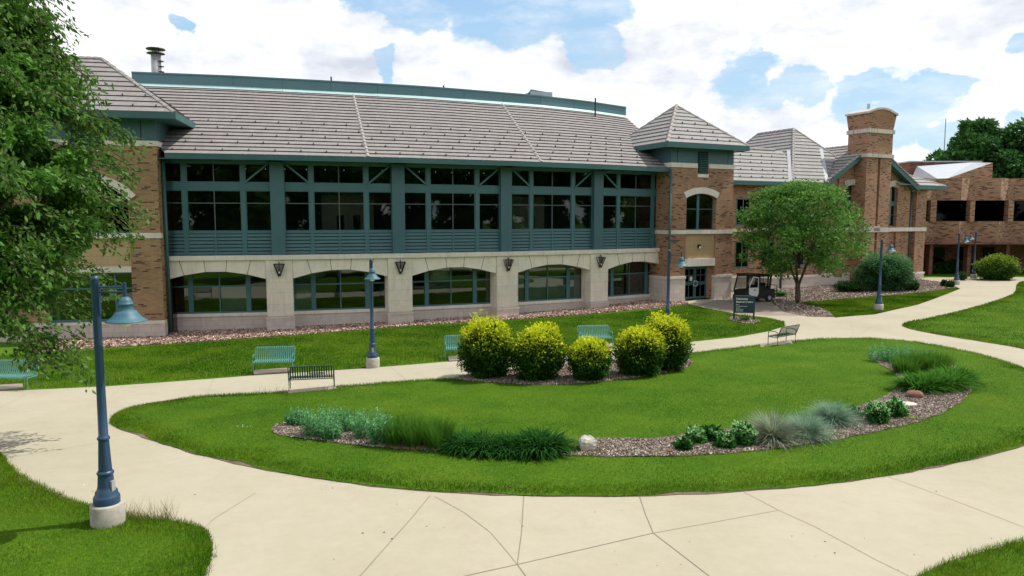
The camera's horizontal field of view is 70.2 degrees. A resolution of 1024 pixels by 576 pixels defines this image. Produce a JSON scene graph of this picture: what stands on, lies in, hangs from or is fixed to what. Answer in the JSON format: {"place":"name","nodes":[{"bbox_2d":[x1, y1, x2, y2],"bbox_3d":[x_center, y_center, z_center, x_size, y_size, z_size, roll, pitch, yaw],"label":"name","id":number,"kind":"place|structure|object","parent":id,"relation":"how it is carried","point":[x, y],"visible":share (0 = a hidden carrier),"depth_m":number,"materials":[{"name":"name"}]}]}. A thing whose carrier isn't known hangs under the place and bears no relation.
{"place":"outdoors","nodes":[
{"label":"outdoors","id":0,"kind":"place"},
{"bbox_2d":[0,461,210,575],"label":"lawn","id":1,"kind":"structure","parent":0,"point":[87,567],"depth_m":11.90,"materials":[{"name":"green plant"}]},
{"bbox_2d":[0,0,158,393],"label":"leafy tree","id":2,"kind":"object","parent":1,"relation":"on","point":[41,245],"visible":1,"depth_m":16.64,"materials":[{"name":"green plant"}]},
{"bbox_2d":[89,276,147,528],"bbox_3d":[-6.849,2.189,12.643,1.213,4.815,0.656,1,6,14],"label":"street lamp","id":3,"kind":"object","parent":1,"relation":"on","point":[107,508],"visible":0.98,"depth_m":12.64,"materials":[{"name":"metal"}]},
{"bbox_2d":[0,277,1023,575],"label":"path","id":4,"kind":"structure","parent":0,"point":[290,525],"depth_m":13.61,"materials":[{"name":"concrete"}]},
{"bbox_2d":[360,496,708,575],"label":"path joints","id":5,"kind":"object","parent":4,"relation":"on","point":[541,558],"visible":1,"depth_m":12.05,"materials":[{"name":"grey concrete"}]},
{"bbox_2d":[0,272,1023,575],"bbox_3d":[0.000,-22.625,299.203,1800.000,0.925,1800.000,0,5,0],"label":"ground","id":6,"kind":"structure","parent":0,"point":[4,346],"depth_m":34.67,"materials":[{"name":"green plant"}]},
{"bbox_2d":[0,383,22,390],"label":"bench pad","id":7,"kind":"object","parent":6,"relation":"on","point":[4,387],"visible":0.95,"depth_m":25.83,"materials":[{"name":"beige concrete"}]},
{"bbox_2d":[0,359,38,389],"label":"park bench","id":8,"kind":"object","parent":7,"relation":"on","point":[5,375],"visible":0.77,"depth_m":25.96,"materials":[{"name":"green paint"}]},
{"bbox_2d":[253,368,289,374],"bbox_3d":[-9.537,3.333,28.928,1.429,0.120,0.837,-2,6,-20],"label":"bench pad","id":9,"kind":"object","parent":6,"relation":"on","point":[270,371],"visible":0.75,"depth_m":28.74,"materials":[{"name":"beige concrete"}]},
{"bbox_2d":[252,346,294,372],"bbox_3d":[-9.432,2.823,28.871,1.538,0.916,0.745,-1,5,-8],"label":"park bench","id":10,"kind":"object","parent":9,"relation":"on","point":[269,360],"visible":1,"depth_m":29.04,"materials":[{"name":"green paint"}]},
{"bbox_2d":[287,386,335,392],"bbox_3d":[-6.938,3.568,25.296,1.674,0.132,0.699,-2,6,-24],"label":"bench pad","id":11,"kind":"object","parent":6,"relation":"on","point":[312,389],"visible":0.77,"depth_m":25.27,"materials":[{"name":"beige concrete"}]},
{"bbox_2d":[287,365,334,390],"bbox_3d":[-6.951,3.077,25.249,1.538,0.916,0.745,-1,6,-12],"label":"park bench","id":12,"kind":"object","parent":11,"relation":"on","point":[305,376],"visible":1,"depth_m":25.03,"materials":[{"name":"paint"}]},
{"bbox_2d":[42,299,688,351],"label":"gravel bed","id":13,"kind":"object","parent":6,"relation":"on","point":[382,327],"visible":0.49,"depth_m":41.02,"materials":[{"name":"gravel"}]},
{"bbox_2d":[364,259,380,367],"bbox_3d":[-5.598,1.244,29.210,0.656,4.815,1.213,-1,6,-15],"label":"street lamp","id":14,"kind":"object","parent":6,"relation":"on","point":[372,359],"visible":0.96,"depth_m":29.45,"materials":[{"name":"metal"}]},
{"bbox_2d":[0,47,946,341],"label":"campus building","id":15,"kind":"structure","parent":6,"relation":"on","point":[326,191],"depth_m":44.39,"materials":[{"name":"stone"}]},
{"bbox_2d":[44,185,128,232],"bbox_3d":[-22.058,-4.185,37.874,4.042,2.650,0.871,0,5,0],"label":"window","id":16,"kind":"structure","parent":15,"relation":"in","point":[111,208],"depth_m":38.14,"materials":[{"name":"black glass"}]},
{"bbox_2d":[50,272,132,322],"bbox_3d":[-22.053,0.472,38.293,4.048,2.600,0.900,0,5,0],"label":"window","id":17,"kind":"structure","parent":15,"relation":"in","point":[121,277],"depth_m":38.30,"materials":[{"name":"black glass"}]},
{"bbox_2d":[165,162,180,181],"bbox_3d":[-18.405,-6.263,39.393,0.960,1.040,0.236,0,5,-2],"label":"window","id":18,"kind":"structure","parent":15,"relation":"in","point":[173,175],"depth_m":39.41,"materials":[{"name":"black glass"}]},
{"bbox_2d":[166,190,182,230],"bbox_3d":[-18.405,-4.202,39.590,0.960,2.240,0.236,0,5,-2],"label":"window","id":19,"kind":"structure","parent":15,"relation":"in","point":[174,199],"depth_m":39.61,"materials":[{"name":"black glass"}]},
{"bbox_2d":[186,163,239,182],"bbox_3d":[-16.326,-6.302,39.803,2.762,1.040,0.622,0,5,0],"label":"window","id":20,"kind":"structure","parent":15,"relation":"in","point":[195,172],"depth_m":39.80,"materials":[{"name":"black glass"}]},
{"bbox_2d":[187,190,241,230],"bbox_3d":[-16.326,-4.241,40.000,2.762,2.240,0.622,0,5,0],"label":"window","id":21,"kind":"structure","parent":15,"relation":"in","point":[208,210],"depth_m":40.00,"materials":[{"name":"black glass"}]},
{"bbox_2d":[172,272,266,313],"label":"window","id":22,"kind":"structure","parent":15,"relation":"in","point":[204,292],"depth_m":40.96,"materials":[{"name":"glass"}]},
{"bbox_2d":[245,164,269,182],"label":"window","id":23,"kind":"structure","parent":15,"relation":"in","point":[263,176],"depth_m":40.26,"materials":[{"name":"black glass"}]},
{"bbox_2d":[245,190,270,230],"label":"window","id":24,"kind":"structure","parent":15,"relation":"in","point":[258,209],"depth_m":40.44,"materials":[{"name":"black glass"}]},
{"bbox_2d":[283,164,308,182],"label":"window","id":25,"kind":"structure","parent":15,"relation":"in","point":[289,176],"depth_m":40.73,"materials":[{"name":"black glass"}]},
{"bbox_2d":[284,191,309,230],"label":"window","id":26,"kind":"structure","parent":15,"relation":"in","point":[297,210],"depth_m":40.93,"materials":[{"name":"black glass"}]},
{"bbox_2d":[313,165,363,183],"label":"window","id":27,"kind":"structure","parent":15,"relation":"in","point":[329,174],"depth_m":41.37,"materials":[{"name":"black glass"}]},
{"bbox_2d":[293,270,384,310],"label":"window","id":28,"kind":"structure","parent":15,"relation":"in","point":[330,289],"depth_m":42.48,"materials":[{"name":"glass"}]},
{"bbox_2d":[313,191,364,230],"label":"window","id":29,"kind":"structure","parent":15,"relation":"in","point":[333,210],"depth_m":41.56,"materials":[{"name":"black glass"}]},
{"bbox_2d":[368,166,390,183],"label":"window","id":30,"kind":"structure","parent":15,"relation":"in","point":[385,178],"depth_m":42.01,"materials":[{"name":"black glass"}]},
{"bbox_2d":[368,192,391,230],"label":"window","id":31,"kind":"structure","parent":15,"relation":"in","point":[380,219],"depth_m":42.22,"materials":[{"name":"black glass"}]},
{"bbox_2d":[404,167,425,184],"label":"window","id":32,"kind":"structure","parent":15,"relation":"in","point":[410,179],"depth_m":42.69,"materials":[{"name":"black glass"}]},
{"bbox_2d":[405,192,426,229],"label":"window","id":33,"kind":"structure","parent":15,"relation":"in","point":[415,202],"depth_m":42.87,"materials":[{"name":"black glass"}]},
{"bbox_2d":[412,267,489,306],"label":"window","id":34,"kind":"structure","parent":15,"relation":"in","point":[447,286],"depth_m":44.65,"materials":[{"name":"glass"}]},
{"bbox_2d":[430,192,474,229],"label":"window","id":35,"kind":"structure","parent":15,"relation":"in","point":[449,211],"depth_m":43.70,"materials":[{"name":"black glass"}]},
{"bbox_2d":[430,167,474,185],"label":"window","id":36,"kind":"structure","parent":15,"relation":"in","point":[438,175],"depth_m":43.50,"materials":[{"name":"black glass"}]},
{"bbox_2d":[479,193,498,229],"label":"window","id":37,"kind":"structure","parent":15,"relation":"in","point":[488,202],"depth_m":44.53,"materials":[{"name":"black glass"}]},
{"bbox_2d":[479,168,498,185],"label":"window","id":38,"kind":"structure","parent":15,"relation":"in","point":[493,180],"depth_m":44.33,"materials":[{"name":"black glass"}]},
{"bbox_2d":[512,193,528,229],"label":"window","id":39,"kind":"structure","parent":15,"relation":"in","point":[520,202],"depth_m":45.38,"materials":[{"name":"glass"}]},
{"bbox_2d":[512,169,529,186],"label":"window","id":40,"kind":"structure","parent":15,"relation":"in","point":[525,174],"depth_m":45.20,"materials":[{"name":"black glass"}]},
{"bbox_2d":[518,264,580,301],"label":"window","id":41,"kind":"structure","parent":15,"relation":"in","point":[556,281],"depth_m":47.35,"materials":[{"name":"glass"}]},
{"bbox_2d":[533,194,570,229],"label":"window","id":42,"kind":"structure","parent":15,"relation":"in","point":[550,211],"depth_m":46.36,"materials":[{"name":"black glass"}]},
{"bbox_2d":[533,170,571,187],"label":"window","id":43,"kind":"structure","parent":15,"relation":"in","point":[541,178],"depth_m":46.15,"materials":[{"name":"black glass"}]},
{"bbox_2d":[575,195,591,228],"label":"window","id":44,"kind":"structure","parent":15,"relation":"in","point":[583,203],"depth_m":47.40,"materials":[{"name":"black glass"}]},
{"bbox_2d":[603,195,616,228],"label":"window","id":45,"kind":"structure","parent":15,"relation":"in","point":[609,201],"depth_m":48.42,"materials":[{"name":"black glass"}]},
{"bbox_2d":[608,261,649,296],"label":"window","id":46,"kind":"structure","parent":15,"relation":"in","point":[631,278],"depth_m":50.46,"materials":[{"name":"glass"}]},
{"bbox_2d":[620,195,650,228],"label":"window","id":47,"kind":"structure","parent":15,"relation":"in","point":[635,211],"depth_m":49.55,"materials":[{"name":"black glass"}]},
{"bbox_2d":[620,173,651,189],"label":"window","id":48,"kind":"structure","parent":15,"relation":"in","point":[627,181],"depth_m":49.35,"materials":[{"name":"black glass"}]},
{"bbox_2d":[685,267,694,298],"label":"door","id":49,"kind":"structure","parent":15,"relation":"in","point":[689,272],"depth_m":50.79,"materials":[{"name":"metal"}]},
{"bbox_2d":[686,194,712,229],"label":"window","id":50,"kind":"structure","parent":15,"relation":"in","point":[699,209],"depth_m":50.58,"materials":[{"name":"black glass"}]},
{"bbox_2d":[694,267,706,298],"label":"door","id":51,"kind":"structure","parent":15,"relation":"in","point":[700,272],"depth_m":51.21,"materials":[{"name":"metal"}]},
{"bbox_2d":[666,250,687,319],"bbox_3d":[7.840,0.559,35.048,1.213,4.815,0.656,1,5,6],"label":"street lamp","id":52,"kind":"object","parent":6,"relation":"on","point":[681,263],"visible":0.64,"depth_m":34.90,"materials":[{"name":"metal"}]},
{"bbox_2d":[774,279,945,316],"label":"mulch bed","id":53,"kind":"object","parent":6,"relation":"on","point":[810,307],"visible":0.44,"depth_m":52.63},
{"bbox_2d":[732,176,875,302],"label":"shade tree","id":54,"kind":"object","parent":53,"relation":"on","point":[802,225],"visible":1,"depth_m":47.35,"materials":[{"name":"green plant"}]},
{"bbox_2d":[831,279,868,291],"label":"bush","id":55,"kind":"object","parent":53,"relation":"on","point":[850,286],"visible":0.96,"depth_m":56.83,"materials":[{"name":"green plant"}]},
{"bbox_2d":[851,249,918,291],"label":"spreading bush","id":56,"kind":"object","parent":53,"relation":"on","point":[896,273],"visible":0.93,"depth_m":57.00,"materials":[{"name":"green plant"}]},
{"bbox_2d":[873,239,896,309],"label":"street lamp","id":57,"kind":"object","parent":6,"relation":"on","point":[878,304],"visible":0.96,"depth_m":45.03,"materials":[{"name":"metal"}]},
{"bbox_2d":[923,259,977,273],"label":"clipped hedge","id":58,"kind":"object","parent":6,"relation":"on","point":[949,267],"visible":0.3,"depth_m":73.92,"materials":[{"name":"green plant"}]},
{"bbox_2d":[898,161,1023,274],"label":"brick building","id":59,"kind":"structure","parent":6,"relation":"on","point":[980,200],"depth_m":72.49,"materials":[{"name":"brown brick"}]},
{"bbox_2d":[936,201,966,220],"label":"window","id":60,"kind":"structure","parent":59,"relation":"in","point":[946,210],"depth_m":72.61,"materials":[{"name":"black glass"}]},
{"bbox_2d":[974,201,1004,220],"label":"window","id":61,"kind":"structure","parent":59,"relation":"in","point":[984,210],"depth_m":72.60,"materials":[{"name":"black glass"}]},
{"bbox_2d":[924,117,1023,177],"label":"dense tree","id":62,"kind":"object","parent":6,"relation":"on","point":[982,139],"visible":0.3,"depth_m":92.04,"materials":[{"name":"green plant"}]},
{"bbox_2d":[971,253,1022,280],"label":"round bush","id":63,"kind":"object","parent":6,"relation":"on","point":[1000,266],"visible":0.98,"depth_m":66.06,"materials":[{"name":"green plant"}]},
{"bbox_2d":[993,117,1023,178],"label":"dense tree","id":64,"kind":"object","parent":6,"relation":"on","point":[1018,125],"visible":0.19,"depth_m":90.57,"materials":[{"name":"green plant"}]},
{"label":"mulch bed","id":65,"kind":"structure","parent":6,"relation":"on","visible":0},
{"bbox_2d":[733,295,754,319],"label":"building sign","id":66,"kind":"object","parent":65,"relation":"on","point":[743,304],"visible":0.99,"depth_m":41.64,"materials":[{"name":"metal"}]},
{"bbox_2d":[29,0,1023,162],"label":"sky","id":67,"kind":"structure","parent":0,"point":[747,68],"materials":[{"name":"white"}]},
{"bbox_2d":[110,338,1023,496],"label":"lawn","id":68,"kind":"structure","parent":0,"point":[665,459],"depth_m":20.30,"materials":[{"name":"green plant"}]},
{"bbox_2d":[125,382,384,520],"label":"dry grass","id":69,"kind":"structure","parent":68,"relation":"on","point":[154,515],"depth_m":13.11,"materials":[{"name":"beige plant"}]},
{"bbox_2d":[457,358,692,384],"bbox_3d":[3.030,3.206,27.676,10.139,0.103,3.443,-2,6,-24],"label":"mulch bed","id":70,"kind":"object","parent":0,"point":[555,379],"visible":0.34,"depth_m":26.41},
{"bbox_2d":[457,309,516,379],"bbox_3d":[-0.892,2.121,26.979,2.433,2.685,2.491,0,5,0],"label":"golden shrub","id":71,"kind":"object","parent":70,"relation":"on","point":[483,353],"visible":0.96,"depth_m":26.49,"materials":[{"name":"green plant"}]},
{"bbox_2d":[502,321,568,381],"bbox_3d":[0.955,2.290,26.510,2.361,2.372,2.518,4,7,35],"label":"golden shrub","id":72,"kind":"object","parent":70,"relation":"on","point":[540,354],"visible":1,"depth_m":25.97,"materials":[{"name":"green plant"}]},
{"bbox_2d":[565,333,615,381],"bbox_3d":[2.843,2.593,26.201,1.906,1.890,2.096,0,5,0],"label":"golden shrub","id":73,"kind":"object","parent":70,"relation":"on","point":[590,359],"visible":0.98,"depth_m":25.84,"materials":[{"name":"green plant"}]},
{"bbox_2d":[272,279,973,456],"bbox_3d":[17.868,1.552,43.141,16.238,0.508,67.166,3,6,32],"label":"mulch","id":74,"kind":"object","parent":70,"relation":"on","point":[945,401],"visible":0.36,"depth_m":20.27,"materials":[{"name":"gravel"}]},
{"bbox_2d":[283,406,311,425],"bbox_3d":[-5.780,3.490,19.723,0.793,0.554,0.636,0,5,0],"label":"catmint","id":75,"kind":"object","parent":74,"relation":"on","point":[291,419],"visible":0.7,"depth_m":19.61,"materials":[{"name":"green plant"}]},
{"bbox_2d":[296,404,335,437],"bbox_3d":[-4.926,3.346,18.480,0.916,0.878,0.816,3,6,28],"label":"catmint","id":76,"kind":"object","parent":74,"relation":"on","point":[311,421],"visible":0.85,"depth_m":18.36,"materials":[{"name":"green plant"}]},
{"bbox_2d":[319,420,343,440],"bbox_3d":[-4.512,3.548,18.167,0.617,0.571,0.568,4,7,37],"label":"catmint","id":77,"kind":"object","parent":74,"relation":"on","point":[332,431],"visible":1,"depth_m":18.07,"materials":[{"name":"green plant"}]},
{"bbox_2d":[348,404,389,438],"bbox_3d":[-3.579,3.391,18.338,1.111,0.866,0.872,0,5,0],"label":"catmint","id":78,"kind":"object","parent":74,"relation":"on","point":[359,432],"visible":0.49,"depth_m":18.21,"materials":[{"name":"green plant"}]},
{"bbox_2d":[364,412,393,444],"bbox_3d":[-3.173,3.414,17.677,0.778,0.844,0.664,0,5,0],"label":"catmint","id":79,"kind":"object","parent":74,"relation":"on","point":[373,434],"visible":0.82,"depth_m":17.57,"materials":[{"name":"green plant"}]},
{"bbox_2d":[372,409,421,449],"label":"tall grass","id":80,"kind":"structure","parent":74,"relation":"on","point":[393,439],"depth_m":17.45,"materials":[{"name":"green plant"}]},
{"bbox_2d":[387,414,435,451],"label":"tall grass","id":81,"kind":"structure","parent":74,"relation":"on","point":[412,439],"depth_m":17.34,"materials":[{"name":"green plant"}]},
{"bbox_2d":[411,412,465,452],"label":"tall grass","id":82,"kind":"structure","parent":74,"relation":"on","point":[436,436],"depth_m":17.28,"materials":[{"name":"green plant"}]},
{"bbox_2d":[423,425,495,458],"bbox_3d":[-1.140,3.612,17.303,1.920,0.428,2.001,5,7,42],"label":"daylily","id":83,"kind":"object","parent":74,"relation":"on","point":[456,444],"visible":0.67,"depth_m":17.03,"materials":[{"name":"green plant"}]},
{"bbox_2d":[442,427,510,461],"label":"daylily","id":84,"kind":"object","parent":74,"relation":"on","point":[482,448],"visible":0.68,"depth_m":16.92,"materials":[{"name":"green plant"}]},
{"bbox_2d":[474,430,533,460],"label":"daylily","id":85,"kind":"object","parent":74,"relation":"on","point":[502,453],"visible":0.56,"depth_m":16.80,"materials":[{"name":"green plant"}]},
{"bbox_2d":[497,430,570,464],"bbox_3d":[0.328,3.625,17.145,2.119,0.422,1.938,5,8,44],"label":"daylily","id":86,"kind":"object","parent":74,"relation":"on","point":[525,451],"visible":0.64,"depth_m":16.75,"materials":[{"name":"green plant"}]},
{"bbox_2d":[499,424,580,463],"bbox_3d":[0.621,3.567,17.190,2.335,0.539,2.325,3,6,25],"label":"daylily","id":87,"kind":"object","parent":74,"relation":"on","point":[557,445],"visible":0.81,"depth_m":16.98,"materials":[{"name":"green plant"}]},
{"bbox_2d":[578,435,596,450],"bbox_3d":[1.786,3.699,17.256,0.455,0.454,0.394,0,5,0],"label":"boulder","id":88,"kind":"object","parent":74,"relation":"on","point":[587,442],"visible":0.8,"depth_m":17.11,"materials":[{"name":"white stone"}]},
{"bbox_2d":[671,436,694,450],"bbox_3d":[4.086,3.737,17.275,0.564,0.535,0.521,0,5,0],"label":"sedum","id":89,"kind":"object","parent":74,"relation":"on","point":[683,443],"visible":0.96,"depth_m":17.18,"materials":[{"name":"green plant"}]},
{"bbox_2d":[684,424,707,443],"bbox_3d":[4.535,3.630,17.910,0.599,0.562,0.642,5,7,40],"label":"sedum","id":90,"kind":"object","parent":74,"relation":"on","point":[697,433],"visible":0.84,"depth_m":17.77,"materials":[{"name":"green plant"}]},
{"bbox_2d":[712,431,736,448],"bbox_3d":[5.100,3.714,17.441,0.613,0.558,0.540,2,6,23],"label":"sedum","id":91,"kind":"object","parent":74,"relation":"on","point":[727,439],"visible":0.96,"depth_m":17.29,"materials":[{"name":"green plant"}]},
{"bbox_2d":[729,419,758,446],"bbox_3d":[5.602,3.570,17.648,0.740,0.709,0.784,0,5,0],"label":"sedum","id":92,"kind":"object","parent":74,"relation":"on","point":[740,429],"visible":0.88,"depth_m":17.49,"materials":[{"name":"green plant"}]},
{"bbox_2d":[728,407,819,456],"bbox_3d":[6.441,3.340,17.949,2.624,0.838,2.616,-2,6,-19],"label":"blue fescue","id":93,"kind":"object","parent":74,"relation":"on","point":[772,429],"visible":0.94,"depth_m":17.78,"materials":[{"name":"green plant"}]},
{"bbox_2d":[780,408,844,446],"bbox_3d":[7.263,3.372,18.139,2.318,0.730,2.262,0,5,0],"label":"blue fescue","id":94,"kind":"object","parent":74,"relation":"on","point":[808,425],"visible":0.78,"depth_m":18.04,"materials":[{"name":"green plant"}]},
{"bbox_2d":[794,396,868,430],"bbox_3d":[8.624,3.273,19.532,2.240,0.707,2.155,-3,6,-29],"label":"blue fescue","id":95,"kind":"object","parent":74,"relation":"on","point":[831,413],"visible":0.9,"depth_m":19.45,"materials":[{"name":"green plant"}]},
{"bbox_2d":[862,400,892,423],"bbox_3d":[9.821,3.354,19.552,0.763,0.753,0.872,0,5,0],"label":"sedum","id":96,"kind":"object","parent":74,"relation":"on","point":[876,412],"visible":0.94,"depth_m":19.39,"materials":[{"name":"green plant"}]},
{"bbox_2d":[885,396,909,417],"bbox_3d":[10.615,3.361,20.174,0.733,0.687,0.717,0,5,0],"label":"sedum","id":97,"kind":"object","parent":74,"relation":"on","point":[897,407],"visible":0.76,"depth_m":19.99,"materials":[{"name":"green plant"}]},
{"bbox_2d":[887,351,926,374],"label":"tall grass","id":98,"kind":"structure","parent":74,"relation":"on","point":[903,363],"depth_m":26.23,"materials":[{"name":"green plant"}]},
{"bbox_2d":[879,369,957,394],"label":"daylily","id":99,"kind":"object","parent":74,"relation":"on","point":[907,383],"visible":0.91,"depth_m":23.18,"materials":[{"name":"green plant"}]},
{"bbox_2d":[895,369,968,393],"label":"daylily","id":100,"kind":"object","parent":74,"relation":"on","point":[939,381],"visible":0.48,"depth_m":23.19,"materials":[{"name":"green plant"}]},
{"bbox_2d":[913,348,957,372],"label":"tall grass","id":101,"kind":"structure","parent":74,"relation":"on","point":[944,360],"depth_m":26.34,"materials":[{"name":"green plant"}]},
{"bbox_2d":[921,366,985,390],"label":"daylily","id":102,"kind":"object","parent":74,"relation":"on","point":[964,380],"visible":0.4,"depth_m":23.60,"materials":[{"name":"green plant"}]},
{"bbox_2d":[917,363,991,387],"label":"daylily","id":103,"kind":"object","parent":74,"relation":"on","point":[962,371],"visible":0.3,"depth_m":24.63,"materials":[{"name":"green plant"}]},
{"bbox_2d":[611,322,672,376],"bbox_3d":[4.794,2.341,27.026,2.368,2.205,1.995,0,5,0],"label":"golden shrub","id":104,"kind":"object","parent":70,"relation":"on","point":[641,352],"visible":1,"depth_m":26.61,"materials":[{"name":"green plant"}]},
{"bbox_2d":[638,309,694,372],"bbox_3d":[5.912,2.031,28.145,2.284,2.494,2.290,0,5,0],"label":"golden shrub","id":105,"kind":"object","parent":70,"relation":"on","point":[677,335],"visible":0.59,"depth_m":27.56,"materials":[{"name":"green plant"}]},
{"bbox_2d":[700,292,802,315],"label":"entrance paving","id":106,"kind":"structure","parent":0,"point":[763,307],"depth_m":47.12,"materials":[{"name":"beige concrete"}]},
{"bbox_2d":[732,273,777,301],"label":"utility cart","id":107,"kind":"object","parent":106,"relation":"on","point":[748,284],"visible":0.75,"depth_m":49.55,"materials":[{"name":"plastic"}]},
{"bbox_2d":[906,281,1023,347],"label":"lawn","id":108,"kind":"structure","parent":0,"point":[988,323],"depth_m":38.98,"materials":[{"name":"green plant"}]},
{"bbox_2d":[920,542,1023,575],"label":"lawn","id":109,"kind":"structure","parent":0,"point":[1003,564],"depth_m":11.29,"materials":[{"name":"green plant"}]},
{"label":"bench pad","id":110,"kind":"structure","parent":0,"visible":0},
{"bbox_2d":[577,325,612,345],"bbox_3d":[3.850,2.227,33.816,1.538,0.916,0.745,-1,6,-10],"label":"park bench","id":111,"kind":"object","parent":110,"relation":"on","point":[601,336],"visible":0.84,"depth_m":34.00,"materials":[{"name":"green paint"}]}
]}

